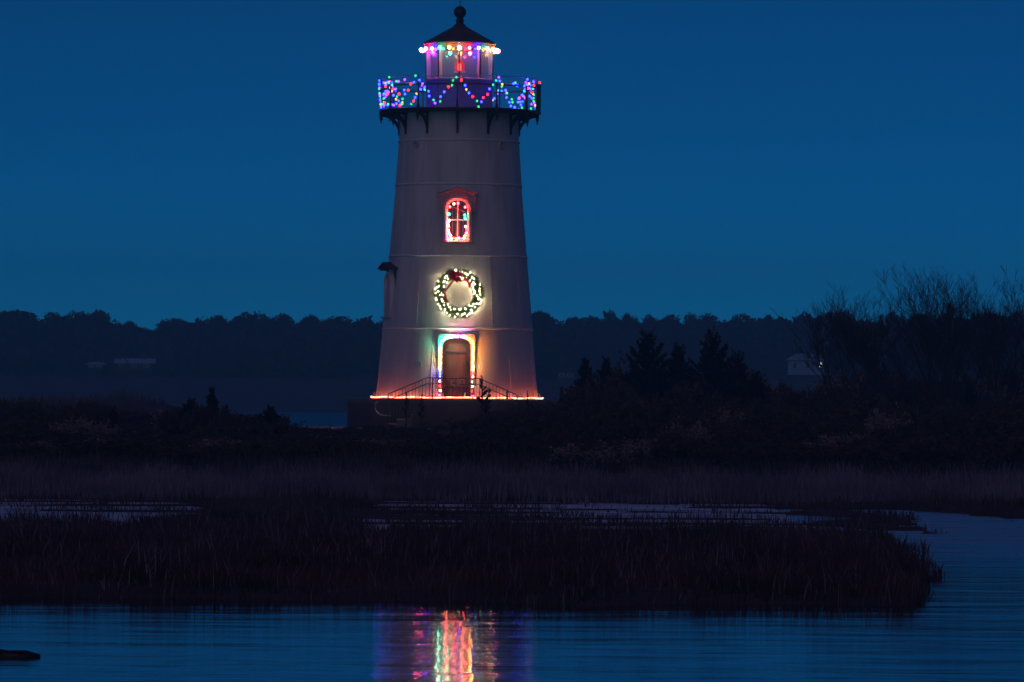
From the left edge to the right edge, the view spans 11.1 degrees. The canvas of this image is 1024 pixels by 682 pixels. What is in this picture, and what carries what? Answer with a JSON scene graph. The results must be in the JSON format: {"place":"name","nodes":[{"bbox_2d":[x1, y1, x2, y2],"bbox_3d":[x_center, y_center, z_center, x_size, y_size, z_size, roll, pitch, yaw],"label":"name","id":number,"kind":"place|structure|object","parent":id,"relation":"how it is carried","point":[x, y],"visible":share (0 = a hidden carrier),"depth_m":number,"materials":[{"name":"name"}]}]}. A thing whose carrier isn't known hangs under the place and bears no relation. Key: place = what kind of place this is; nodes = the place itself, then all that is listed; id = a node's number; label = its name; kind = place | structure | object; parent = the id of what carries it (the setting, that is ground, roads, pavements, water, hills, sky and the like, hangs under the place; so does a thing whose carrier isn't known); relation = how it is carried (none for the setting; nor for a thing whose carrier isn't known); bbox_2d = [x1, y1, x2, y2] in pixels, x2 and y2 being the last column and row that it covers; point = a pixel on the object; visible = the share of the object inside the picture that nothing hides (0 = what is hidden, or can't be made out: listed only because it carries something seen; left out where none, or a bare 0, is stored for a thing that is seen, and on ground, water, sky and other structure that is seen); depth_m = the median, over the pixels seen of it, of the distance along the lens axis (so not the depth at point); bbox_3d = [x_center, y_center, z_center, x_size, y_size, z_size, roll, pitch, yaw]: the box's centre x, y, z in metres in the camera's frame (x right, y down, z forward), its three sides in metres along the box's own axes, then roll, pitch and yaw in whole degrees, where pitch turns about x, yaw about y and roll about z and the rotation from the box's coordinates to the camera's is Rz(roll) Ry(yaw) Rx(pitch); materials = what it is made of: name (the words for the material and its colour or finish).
{"place":"outdoors","nodes":[
{"label":"outdoors","id":0,"kind":"place"},
{"bbox_2d":[219,412,346,425],"bbox_3d":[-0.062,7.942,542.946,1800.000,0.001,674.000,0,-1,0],"label":"harbor water","id":1,"kind":"structure","parent":0,"point":[325,418],"depth_m":506.78,"materials":[{"name":"blue liquid"}]},
{"bbox_2d":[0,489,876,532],"bbox_3d":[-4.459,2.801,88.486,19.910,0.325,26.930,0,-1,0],"label":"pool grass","id":2,"kind":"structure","parent":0,"point":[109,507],"depth_m":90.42,"materials":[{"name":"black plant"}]},
{"bbox_2d":[0,505,1023,681],"bbox_3d":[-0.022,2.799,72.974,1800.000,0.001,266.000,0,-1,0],"label":"water","id":3,"kind":"structure","parent":0,"point":[964,622],"depth_m":43.92,"materials":[{"name":"blue liquid"}]},
{"bbox_2d":[0,649,40,657],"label":"driftwood log","id":4,"kind":"object","parent":3,"relation":"on","point":[4,653],"visible":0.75,"depth_m":39.90,"materials":[{"name":"brown wood"}]},
{"bbox_2d":[0,499,807,533],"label":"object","id":5,"kind":"structure","parent":3,"relation":"on","point":[639,507],"depth_m":92.61,"materials":[{"name":"blue liquid"}]},
{"bbox_2d":[0,368,1023,605],"bbox_3d":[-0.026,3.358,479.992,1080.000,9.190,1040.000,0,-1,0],"label":"ground","id":6,"kind":"structure","parent":0,"point":[318,392],"depth_m":117.46,"materials":[{"name":"black soil"}]},
{"bbox_2d":[0,309,44,332],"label":"broadleaf tree","id":7,"kind":"object","parent":6,"relation":"on","point":[16,314],"visible":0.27,"depth_m":810.25,"materials":[{"name":"green plant"}]},
{"bbox_2d":[16,413,77,433],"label":"shrub","id":8,"kind":"object","parent":6,"relation":"on","point":[52,419],"visible":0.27,"depth_m":144.75,"materials":[{"name":"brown plant"}]},
{"bbox_2d":[54,398,93,434],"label":"shrub","id":9,"kind":"object","parent":6,"relation":"on","point":[70,412],"visible":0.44,"depth_m":147.80,"materials":[{"name":"green plant"}]},
{"bbox_2d":[48,414,108,437],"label":"shrub","id":10,"kind":"object","parent":6,"relation":"on","point":[84,425],"visible":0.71,"depth_m":141.50,"materials":[{"name":"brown plant"}]},
{"bbox_2d":[65,310,93,334],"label":"broadleaf tree","id":11,"kind":"object","parent":6,"relation":"on","point":[85,321],"visible":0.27,"depth_m":810.12,"materials":[{"name":"green plant"}]},
{"bbox_2d":[85,357,106,376],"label":"house","id":12,"kind":"structure","parent":6,"relation":"on","point":[95,369],"depth_m":751.04,"materials":[{"name":"grey"}]},
{"bbox_2d":[78,309,119,328],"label":"broadleaf tree","id":13,"kind":"object","parent":6,"relation":"on","point":[99,317],"visible":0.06,"depth_m":825.95,"materials":[{"name":"green plant"}]},
{"bbox_2d":[81,402,127,434],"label":"shrub","id":14,"kind":"object","parent":6,"relation":"on","point":[99,415],"visible":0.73,"depth_m":146.81,"materials":[{"name":"green plant"}]},
{"bbox_2d":[113,320,147,336],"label":"broadleaf tree","id":15,"kind":"object","parent":6,"relation":"on","point":[121,327],"visible":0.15,"depth_m":811.86,"materials":[{"name":"green plant"}]},
{"bbox_2d":[114,353,156,376],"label":"house","id":16,"kind":"structure","parent":6,"relation":"on","point":[143,366],"depth_m":751.04,"materials":[{"name":"grey"}]},
{"bbox_2d":[154,408,192,435],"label":"shrub","id":17,"kind":"object","parent":6,"relation":"on","point":[172,420],"visible":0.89,"depth_m":148.78,"materials":[{"name":"green plant"}]},
{"bbox_2d":[158,396,197,435],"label":"cedar tree","id":18,"kind":"object","parent":6,"relation":"on","point":[184,410],"visible":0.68,"depth_m":148.87,"materials":[{"name":"green plant"}]},
{"bbox_2d":[153,318,212,336],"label":"broadleaf tree","id":19,"kind":"object","parent":6,"relation":"on","point":[167,326],"visible":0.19,"depth_m":815.17,"materials":[{"name":"green plant"}]},
{"bbox_2d":[180,403,225,434],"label":"shrub","id":20,"kind":"object","parent":6,"relation":"on","point":[200,416],"visible":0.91,"depth_m":147.79,"materials":[{"name":"green plant"}]},
{"bbox_2d":[206,386,219,433],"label":"cedar tree","id":21,"kind":"object","parent":6,"relation":"on","point":[212,399],"visible":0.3,"depth_m":149.92,"materials":[{"name":"green plant"}]},
{"bbox_2d":[199,315,229,328],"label":"broadleaf tree","id":22,"kind":"object","parent":6,"relation":"on","point":[221,320],"visible":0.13,"depth_m":827.39,"materials":[{"name":"green plant"}]},
{"bbox_2d":[189,436,247,455],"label":"shrub","id":23,"kind":"object","parent":6,"relation":"on","point":[208,443],"visible":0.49,"depth_m":125.85,"materials":[{"name":"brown plant"}]},
{"bbox_2d":[226,311,266,341],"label":"broadleaf tree","id":24,"kind":"object","parent":6,"relation":"on","point":[233,328],"visible":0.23,"depth_m":811.12,"materials":[{"name":"green plant"}]},
{"bbox_2d":[253,404,289,438],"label":"cedar tree","id":25,"kind":"object","parent":6,"relation":"on","point":[268,416],"visible":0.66,"depth_m":147.86,"materials":[{"name":"green plant"}]},
{"bbox_2d":[261,313,301,330],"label":"broadleaf tree","id":26,"kind":"object","parent":6,"relation":"on","point":[281,318],"visible":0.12,"depth_m":809.77,"materials":[{"name":"green plant"}]},
{"bbox_2d":[260,410,305,437],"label":"shrub","id":27,"kind":"object","parent":6,"relation":"on","point":[284,423],"visible":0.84,"depth_m":147.73,"materials":[{"name":"green plant"}]},
{"bbox_2d":[297,315,353,331],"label":"broadleaf tree","id":28,"kind":"object","parent":6,"relation":"on","point":[335,320],"visible":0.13,"depth_m":820.82,"materials":[{"name":"green plant"}]},
{"bbox_2d":[298,426,427,429],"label":"stone apron","id":29,"kind":"object","parent":6,"relation":"on","point":[330,427],"visible":0.04,"depth_m":182.92,"materials":[{"name":"stone"}]},
{"bbox_2d":[388,414,412,427],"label":"entry stairs","id":30,"kind":"structure","parent":29,"relation":"on","point":[400,423],"depth_m":176.53,"materials":[{"name":"stone"}]},
{"bbox_2d":[375,377,517,426],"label":"stair railing","id":31,"kind":"object","parent":30,"relation":"on","point":[432,383],"visible":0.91,"depth_m":176.51,"materials":[{"name":"black metal"}]},
{"bbox_2d":[347,399,558,428],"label":"stone plinth","id":32,"kind":"structure","parent":29,"relation":"on","point":[360,412],"depth_m":176.58,"materials":[{"name":"stone"}]},
{"bbox_2d":[372,6,541,399],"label":"lighthouse","id":33,"kind":"object","parent":32,"relation":"on","point":[456,144],"visible":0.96,"depth_m":178.16,"materials":[{"name":"white paint"}]},
{"bbox_2d":[377,262,397,318],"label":"window","id":34,"kind":"structure","parent":33,"relation":"in","point":[384,266],"depth_m":179.01,"materials":[{"name":"black glass"}]},
{"bbox_2d":[438,334,474,396],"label":"door","id":35,"kind":"structure","parent":33,"relation":"in","point":[456,352],"depth_m":177.66,"materials":[{"name":"paint"}]},
{"bbox_2d":[438,187,477,243],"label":"window","id":36,"kind":"structure","parent":33,"relation":"in","point":[465,197],"depth_m":177.71,"materials":[{"name":"red glass"}]},
{"bbox_2d":[432,267,484,318],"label":"wreath","id":37,"kind":"object","parent":33,"relation":"attached to","point":[457,276],"visible":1,"depth_m":177.28,"materials":[{"name":"green plant"}]},
{"bbox_2d":[378,74,538,108],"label":"string light","id":38,"kind":"object","parent":33,"relation":"attached to","point":[433,99],"visible":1,"depth_m":178.02,"materials":[{"name":"multicoloured plastic"}]},
{"bbox_2d":[419,45,499,54],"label":"string light","id":39,"kind":"object","parent":33,"relation":"attached to","point":[459,48],"visible":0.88,"depth_m":179.41,"materials":[{"name":"multicoloured plastic"}]},
{"bbox_2d":[0,386,820,415],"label":"dune grass","id":40,"kind":"structure","parent":6,"relation":"on","point":[130,400],"depth_m":185.51,"materials":[{"name":"black plant"}]},
{"bbox_2d":[0,503,944,606],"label":"marsh grass","id":41,"kind":"structure","parent":6,"relation":"on","point":[706,583],"depth_m":57.98,"materials":[{"name":"black plant"}]},
{"bbox_2d":[476,375,491,414],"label":"cedar tree","id":42,"kind":"object","parent":6,"relation":"on","point":[485,408],"visible":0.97,"depth_m":170.57,"materials":[{"name":"green plant"}]},
{"bbox_2d":[0,453,1023,505],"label":"dry grass","id":43,"kind":"structure","parent":6,"relation":"on","point":[636,484],"depth_m":102.22,"materials":[{"name":"brown plant"}]},
{"bbox_2d":[0,310,1023,379],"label":"woodland","id":44,"kind":"object","parent":6,"relation":"on","point":[766,347],"visible":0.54,"depth_m":771.21,"materials":[{"name":"green plant"}]},
{"bbox_2d":[0,404,1023,486],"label":"scrub grass","id":45,"kind":"structure","parent":6,"relation":"on","point":[380,456],"depth_m":119.23,"materials":[{"name":"black plant"}]},
{"bbox_2d":[2,486,1023,533],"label":"marsh grass","id":46,"kind":"structure","parent":6,"relation":"on","point":[370,506],"depth_m":90.08,"materials":[{"name":"black plant"}]},
{"bbox_2d":[531,309,563,329],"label":"broadleaf tree","id":47,"kind":"object","parent":6,"relation":"on","point":[546,318],"visible":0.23,"depth_m":823.67,"materials":[{"name":"green plant"}]},
{"bbox_2d":[513,423,585,457],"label":"shrub","id":48,"kind":"object","parent":6,"relation":"on","point":[525,434],"visible":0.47,"depth_m":129.98,"materials":[{"name":"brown plant"}]},
{"bbox_2d":[522,428,601,456],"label":"shrub","id":49,"kind":"object","parent":6,"relation":"on","point":[550,440],"visible":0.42,"depth_m":128.97,"materials":[{"name":"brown plant"}]},
{"bbox_2d":[528,443,598,463],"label":"shrub","id":50,"kind":"object","parent":6,"relation":"on","point":[546,450],"visible":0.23,"depth_m":122.20,"materials":[{"name":"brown plant"}]},
{"bbox_2d":[555,364,576,380],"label":"house","id":51,"kind":"structure","parent":6,"relation":"on","point":[565,375],"depth_m":751.00,"materials":[{"name":"grey"}]},
{"bbox_2d":[569,358,600,400],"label":"cedar tree","id":52,"kind":"object","parent":6,"relation":"on","point":[584,376],"visible":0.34,"depth_m":167.90,"materials":[{"name":"green plant"}]},
{"bbox_2d":[554,368,619,433],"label":"shrub","id":53,"kind":"object","parent":6,"relation":"on","point":[572,394],"visible":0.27,"depth_m":167.04,"materials":[{"name":"green plant"}]},
{"bbox_2d":[540,439,633,470],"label":"shrub","id":54,"kind":"object","parent":6,"relation":"on","point":[572,451],"visible":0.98,"depth_m":120.05,"materials":[{"name":"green plant"}]},
{"bbox_2d":[595,355,618,389],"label":"cedar tree","id":55,"kind":"object","parent":6,"relation":"on","point":[605,369],"visible":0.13,"depth_m":169.93,"materials":[{"name":"green plant"}]},
{"bbox_2d":[580,439,642,465],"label":"shrub","id":56,"kind":"object","parent":6,"relation":"on","point":[614,443],"visible":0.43,"depth_m":122.79,"materials":[{"name":"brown plant"}]},
{"bbox_2d":[585,426,641,446],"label":"shrub","id":57,"kind":"object","parent":6,"relation":"on","point":[605,436],"visible":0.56,"depth_m":129.81,"materials":[{"name":"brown plant"}]},
{"bbox_2d":[610,407,668,453],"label":"shrub","id":58,"kind":"object","parent":6,"relation":"on","point":[648,428],"visible":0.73,"depth_m":129.32,"materials":[{"name":"green plant"}]},
{"bbox_2d":[605,327,682,402],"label":"cedar tree","id":59,"kind":"object","parent":6,"relation":"on","point":[644,376],"visible":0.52,"depth_m":162.88,"materials":[{"name":"green plant"}]},
{"bbox_2d":[621,433,671,467],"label":"shrub","id":60,"kind":"object","parent":6,"relation":"on","point":[646,449],"visible":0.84,"depth_m":121.96,"materials":[{"name":"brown plant"}]},
{"bbox_2d":[646,314,685,337],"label":"broadleaf tree","id":61,"kind":"object","parent":6,"relation":"on","point":[665,322],"visible":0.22,"depth_m":808.16,"materials":[{"name":"green plant"}]},
{"bbox_2d":[641,425,711,467],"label":"shrub","id":62,"kind":"object","parent":6,"relation":"on","point":[676,445],"visible":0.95,"depth_m":121.76,"materials":[{"name":"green plant"}]},
{"bbox_2d":[647,396,705,434],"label":"shrub","id":63,"kind":"object","parent":6,"relation":"on","point":[674,413],"visible":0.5,"depth_m":140.40,"materials":[{"name":"green plant"}]},
{"bbox_2d":[638,383,716,429],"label":"shrub","id":64,"kind":"object","parent":6,"relation":"on","point":[681,400],"visible":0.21,"depth_m":152.37,"materials":[{"name":"green plant"}]},
{"bbox_2d":[664,341,694,384],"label":"cedar tree","id":65,"kind":"object","parent":6,"relation":"on","point":[675,367],"visible":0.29,"depth_m":165.87,"materials":[{"name":"green plant"}]},
{"bbox_2d":[662,416,714,444],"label":"shrub","id":66,"kind":"object","parent":6,"relation":"on","point":[697,431],"visible":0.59,"depth_m":132.49,"materials":[{"name":"green plant"}]},
{"bbox_2d":[660,375,732,429],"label":"shrub","id":67,"kind":"object","parent":6,"relation":"on","point":[700,395],"visible":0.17,"depth_m":154.40,"materials":[{"name":"green plant"}]},
{"bbox_2d":[679,406,731,446],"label":"shrub","id":68,"kind":"object","parent":6,"relation":"on","point":[712,420],"visible":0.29,"depth_m":143.45,"materials":[{"name":"green plant"}]},
{"bbox_2d":[697,313,722,331],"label":"broadleaf tree","id":69,"kind":"object","parent":6,"relation":"on","point":[711,320],"visible":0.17,"depth_m":812.87,"materials":[{"name":"green plant"}]},
{"bbox_2d":[688,422,733,443],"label":"shrub","id":70,"kind":"object","parent":6,"relation":"on","point":[717,428],"visible":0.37,"depth_m":133.60,"materials":[{"name":"green plant"}]},
{"bbox_2d":[688,327,754,407],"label":"cedar tree","id":71,"kind":"object","parent":6,"relation":"on","point":[734,375],"visible":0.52,"depth_m":163.83,"materials":[{"name":"green plant"}]},
{"bbox_2d":[703,403,745,446],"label":"shrub","id":72,"kind":"object","parent":6,"relation":"on","point":[725,413],"visible":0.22,"depth_m":143.27,"materials":[{"name":"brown plant"}]},
{"bbox_2d":[718,313,755,339],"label":"broadleaf tree","id":73,"kind":"object","parent":6,"relation":"on","point":[742,324],"visible":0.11,"depth_m":820.63,"materials":[{"name":"green plant"}]},
{"bbox_2d":[715,398,762,418],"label":"shrub","id":74,"kind":"object","parent":6,"relation":"on","point":[753,410],"visible":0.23,"depth_m":151.20,"materials":[{"name":"green plant"}]},
{"bbox_2d":[714,405,780,435],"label":"shrub","id":75,"kind":"object","parent":6,"relation":"on","point":[756,422],"visible":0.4,"depth_m":139.91,"materials":[{"name":"green plant"}]},
{"bbox_2d":[746,370,777,405],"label":"cedar tree","id":76,"kind":"object","parent":6,"relation":"on","point":[757,385],"visible":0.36,"depth_m":165.88,"materials":[{"name":"green plant"}]},
{"bbox_2d":[763,379,804,407],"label":"shrub","id":77,"kind":"object","parent":6,"relation":"on","point":[797,399],"visible":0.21,"depth_m":169.93,"materials":[{"name":"green plant"}]},
{"bbox_2d":[786,354,826,382],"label":"house","id":78,"kind":"structure","parent":6,"relation":"on","point":[799,371],"depth_m":751.01,"materials":[{"name":"white"}]},
{"bbox_2d":[774,285,863,405],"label":"bare tree","id":79,"kind":"object","parent":6,"relation":"on","point":[817,349],"visible":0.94,"depth_m":158.29,"materials":[{"name":"brown plant"}]},
{"bbox_2d":[805,376,851,411],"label":"shrub","id":80,"kind":"object","parent":6,"relation":"on","point":[811,398],"visible":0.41,"depth_m":171.83,"materials":[{"name":"green plant"}]},
{"bbox_2d":[802,432,870,449],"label":"shrub","id":81,"kind":"object","parent":6,"relation":"on","point":[828,441],"visible":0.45,"depth_m":132.18,"materials":[{"name":"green plant"}]},
{"bbox_2d":[822,311,872,382],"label":"broadleaf tree","id":82,"kind":"object","parent":6,"relation":"on","point":[857,365],"visible":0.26,"depth_m":445.14,"materials":[{"name":"green plant"}]},
{"bbox_2d":[818,300,908,409],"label":"bare tree","id":83,"kind":"object","parent":6,"relation":"on","point":[871,349],"visible":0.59,"depth_m":162.03,"materials":[{"name":"brown plant"}]},
{"bbox_2d":[837,383,904,429],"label":"shrub","id":84,"kind":"object","parent":6,"relation":"on","point":[862,409],"visible":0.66,"depth_m":150.67,"materials":[{"name":"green plant"}]},
{"bbox_2d":[840,371,901,422],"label":"shrub","id":85,"kind":"object","parent":6,"relation":"on","point":[864,380],"visible":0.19,"depth_m":170.70,"materials":[{"name":"green plant"}]},
{"bbox_2d":[836,290,914,409],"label":"bare tree","id":86,"kind":"object","parent":6,"relation":"on","point":[899,363],"visible":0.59,"depth_m":163.27,"materials":[{"name":"brown plant"}]},
{"bbox_2d":[864,401,913,437],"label":"shrub","id":87,"kind":"object","parent":6,"relation":"on","point":[884,421],"visible":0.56,"depth_m":139.50,"materials":[{"name":"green plant"}]},
{"bbox_2d":[821,274,975,408],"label":"bare tree","id":88,"kind":"object","parent":6,"relation":"on","point":[929,369],"visible":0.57,"depth_m":160.07,"materials":[{"name":"brown plant"}]},
{"bbox_2d":[874,380,926,410],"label":"shrub","id":89,"kind":"object","parent":6,"relation":"on","point":[897,394],"visible":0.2,"depth_m":163.81,"materials":[{"name":"green plant"}]},
{"bbox_2d":[817,273,993,409],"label":"bare tree","id":90,"kind":"object","parent":6,"relation":"on","point":[864,356],"visible":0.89,"depth_m":157.47,"materials":[{"name":"brown plant"}]},
{"bbox_2d":[887,314,945,381],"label":"broadleaf tree","id":91,"kind":"object","parent":6,"relation":"on","point":[912,373],"visible":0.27,"depth_m":449.10,"materials":[{"name":"green plant"}]},
{"bbox_2d":[893,408,942,436],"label":"shrub","id":92,"kind":"object","parent":6,"relation":"on","point":[919,423],"visible":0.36,"depth_m":139.36,"materials":[{"name":"green plant"}]},
{"bbox_2d":[890,390,954,427],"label":"shrub","id":93,"kind":"object","parent":6,"relation":"on","point":[922,407],"visible":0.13,"depth_m":151.82,"materials":[{"name":"green plant"}]},
{"bbox_2d":[884,314,976,409],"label":"bare tree","id":94,"kind":"object","parent":6,"relation":"on","point":[928,375],"visible":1,"depth_m":151.84,"materials":[{"name":"brown plant"}]},
{"bbox_2d":[873,267,1023,405],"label":"bare tree","id":95,"kind":"object","parent":6,"relation":"on","point":[893,320],"visible":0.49,"depth_m":164.17,"materials":[{"name":"brown plant"}]},
{"bbox_2d":[900,276,1011,405],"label":"bare tree","id":96,"kind":"object","parent":6,"relation":"on","point":[981,374],"visible":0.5,"depth_m":161.34,"materials":[{"name":"brown plant"}]},
{"bbox_2d":[890,263,1023,403],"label":"bare tree","id":97,"kind":"object","parent":6,"relation":"on","point":[928,329],"visible":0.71,"depth_m":158.57,"materials":[{"name":"brown plant"}]},
{"bbox_2d":[893,278,1020,409],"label":"bare tree","id":98,"kind":"object","parent":6,"relation":"on","point":[989,350],"visible":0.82,"depth_m":159.09,"materials":[{"name":"brown plant"}]},
{"bbox_2d":[948,313,992,381],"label":"broadleaf tree","id":99,"kind":"object","parent":6,"relation":"on","point":[972,374],"visible":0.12,"depth_m":453.91,"materials":[{"name":"green plant"}]},
{"bbox_2d":[933,280,1023,396],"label":"bare tree","id":100,"kind":"object","parent":6,"relation":"on","point":[984,342],"visible":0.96,"depth_m":156.83,"materials":[{"name":"brown plant"}]},
{"bbox_2d":[951,302,1023,400],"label":"bare tree","id":101,"kind":"object","parent":6,"relation":"on","point":[1016,370],"visible":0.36,"depth_m":163.85,"materials":[{"name":"brown plant"}]},
{"bbox_2d":[977,311,1023,381],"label":"broadleaf tree","id":102,"kind":"object","parent":6,"relation":"on","point":[1012,350],"visible":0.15,"depth_m":447.02,"materials":[{"name":"green plant"}]},
{"bbox_2d":[0,0,1023,330],"label":"sky","id":103,"kind":"structure","parent":0,"point":[188,160],"materials":[{"name":"blue"}]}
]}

